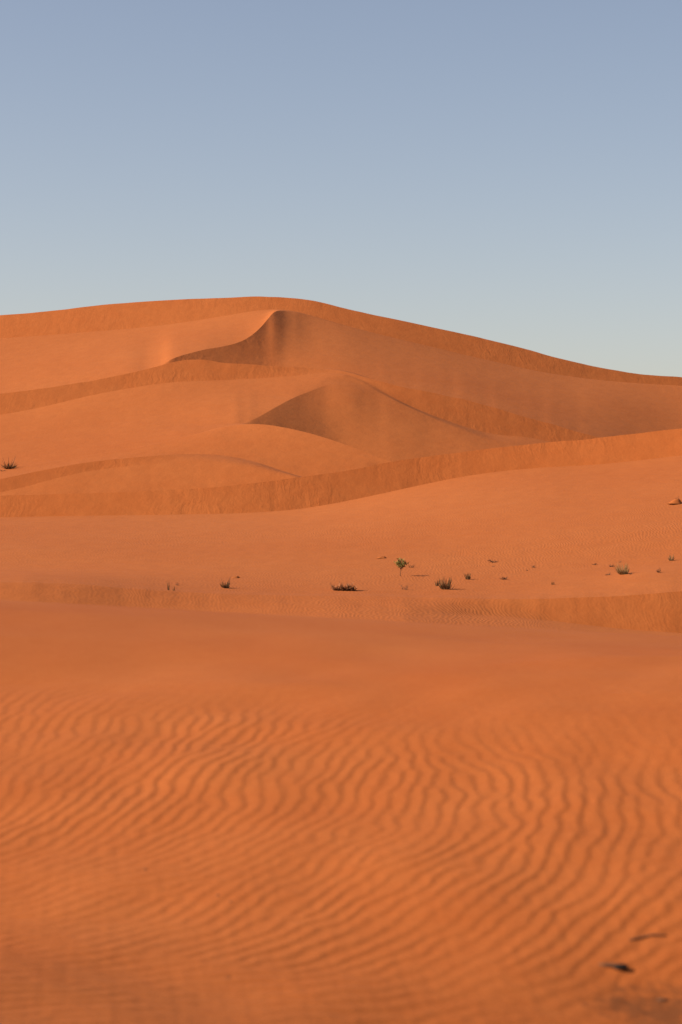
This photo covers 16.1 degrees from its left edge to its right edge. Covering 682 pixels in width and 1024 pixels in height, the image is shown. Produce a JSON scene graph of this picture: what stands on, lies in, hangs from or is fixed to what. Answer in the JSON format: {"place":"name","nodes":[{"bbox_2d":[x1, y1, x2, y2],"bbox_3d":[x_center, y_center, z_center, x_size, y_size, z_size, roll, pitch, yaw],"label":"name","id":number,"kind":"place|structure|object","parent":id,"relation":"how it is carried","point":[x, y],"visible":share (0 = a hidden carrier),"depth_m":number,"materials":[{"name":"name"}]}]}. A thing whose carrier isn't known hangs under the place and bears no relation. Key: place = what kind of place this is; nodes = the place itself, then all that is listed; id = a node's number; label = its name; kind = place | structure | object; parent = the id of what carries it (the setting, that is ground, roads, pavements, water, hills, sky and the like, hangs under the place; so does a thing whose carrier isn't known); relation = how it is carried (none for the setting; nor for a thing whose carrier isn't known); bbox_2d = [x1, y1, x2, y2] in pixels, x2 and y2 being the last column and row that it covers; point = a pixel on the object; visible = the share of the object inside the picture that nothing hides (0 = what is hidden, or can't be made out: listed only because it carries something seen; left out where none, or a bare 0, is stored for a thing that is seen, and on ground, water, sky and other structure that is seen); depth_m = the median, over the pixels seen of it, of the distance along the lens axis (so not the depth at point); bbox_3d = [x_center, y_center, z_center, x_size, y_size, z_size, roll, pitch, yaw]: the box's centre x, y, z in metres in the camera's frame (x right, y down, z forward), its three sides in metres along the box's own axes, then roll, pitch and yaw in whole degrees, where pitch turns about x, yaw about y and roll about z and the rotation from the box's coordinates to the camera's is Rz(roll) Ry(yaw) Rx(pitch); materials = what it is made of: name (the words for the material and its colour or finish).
{"place":"outdoors","nodes":[
{"label":"outdoors","id":0,"kind":"place"},
{"bbox_2d":[0,454,301,495],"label":"sand dune","id":1,"kind":"structure","parent":0,"point":[170,472],"depth_m":89.44,"materials":[{"name":"orange sand"}]},
{"bbox_2d":[0,424,390,478],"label":"sand dune","id":2,"kind":"structure","parent":0,"point":[298,453],"depth_m":94.62,"materials":[{"name":"orange sand"}]},
{"bbox_2d":[1,456,16,468],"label":"grass clump","id":3,"kind":"object","parent":2,"relation":"on","point":[8,466],"visible":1,"depth_m":93.77,"materials":[{"name":"brown plant"}]},
{"bbox_2d":[0,359,598,467],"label":"sand dune","id":4,"kind":"structure","parent":0,"point":[184,398],"depth_m":106.15,"materials":[{"name":"orange sand"}]},
{"bbox_2d":[0,600,681,1023],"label":"foreground sand","id":5,"kind":"structure","parent":0,"point":[376,822],"depth_m":8.98,"materials":[{"name":"orange sand"}]},
{"bbox_2d":[598,963,627,970],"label":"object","id":6,"kind":"object","parent":5,"relation":"on","point":[619,966],"visible":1,"depth_m":7.57,"materials":[{"name":"brown wood"}]},
{"bbox_2d":[629,934,666,940],"bbox_3d":[0.986,1.368,7.783,0.133,0.016,0.019,0,0,-18],"label":"dry stick","id":7,"kind":"object","parent":5,"relation":"on","point":[645,936],"visible":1,"depth_m":7.79,"materials":[{"name":"brown wood"}]},
{"bbox_2d":[0,455,681,598],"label":"sand flat","id":8,"kind":"structure","parent":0,"point":[563,529],"depth_m":66.89,"materials":[{"name":"orange sand"}]},
{"bbox_2d":[219,575,230,587],"bbox_3d":[-2.657,1.612,55.439,0.274,0.318,0.318,0,0,0],"label":"grass clump","id":9,"kind":"object","parent":8,"relation":"on","point":[223,585],"visible":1,"depth_m":55.38,"materials":[{"name":"brown plant"}]},
{"bbox_2d":[329,580,356,590],"bbox_3d":[0.059,1.700,55.631,0.684,0.265,0.340,0,0,0],"label":"dry bush","id":10,"kind":"object","parent":8,"relation":"on","point":[345,588],"visible":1,"depth_m":55.60,"materials":[{"name":"brown plant"}]},
{"bbox_2d":[394,558,408,575],"bbox_3d":[1.488,1.359,59.429,0.358,0.489,0.320,0,0,41],"label":"desert seedling","id":11,"kind":"object","parent":8,"relation":"on","point":[401,563],"visible":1,"depth_m":59.39,"materials":[{"name":"green plant"}]},
{"bbox_2d":[438,578,453,589],"bbox_3d":[2.438,1.638,56.149,0.358,0.364,0.301,0,0,-33],"label":"grass clump","id":12,"kind":"object","parent":8,"relation":"on","point":[444,586],"visible":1,"depth_m":56.10,"materials":[{"name":"plant"}]},
{"bbox_2d":[614,562,629,574],"bbox_3d":[6.736,1.350,57.998,0.435,0.351,0.352,0,0,42],"label":"straw shrub","id":13,"kind":"object","parent":8,"relation":"on","point":[622,571],"visible":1,"depth_m":57.98,"materials":[{"name":"beige plant"}]},
{"bbox_2d":[667,496,681,503],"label":"sand mound","id":14,"kind":"object","parent":8,"relation":"on","point":[676,501],"visible":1,"depth_m":72.03,"materials":[{"name":"orange sand"}]},
{"bbox_2d":[0,296,681,437],"bbox_3d":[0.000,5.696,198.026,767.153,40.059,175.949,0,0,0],"label":"sand dune","id":15,"kind":"structure","parent":0,"point":[46,349],"depth_m":124.94,"materials":[{"name":"orange sand"}]},
{"bbox_2d":[0,428,681,516],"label":"sand dune","id":16,"kind":"structure","parent":0,"point":[307,491],"depth_m":84.66,"materials":[{"name":"orange sand"}]},
{"bbox_2d":[0,582,681,636],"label":"sand ridge","id":17,"kind":"structure","parent":0,"point":[654,614],"depth_m":52.33,"materials":[{"name":"orange sand"}]},
{"bbox_2d":[0,0,681,376],"label":"sky","id":18,"kind":"structure","parent":0,"point":[509,172],"materials":[{"name":"blue"}]}
]}

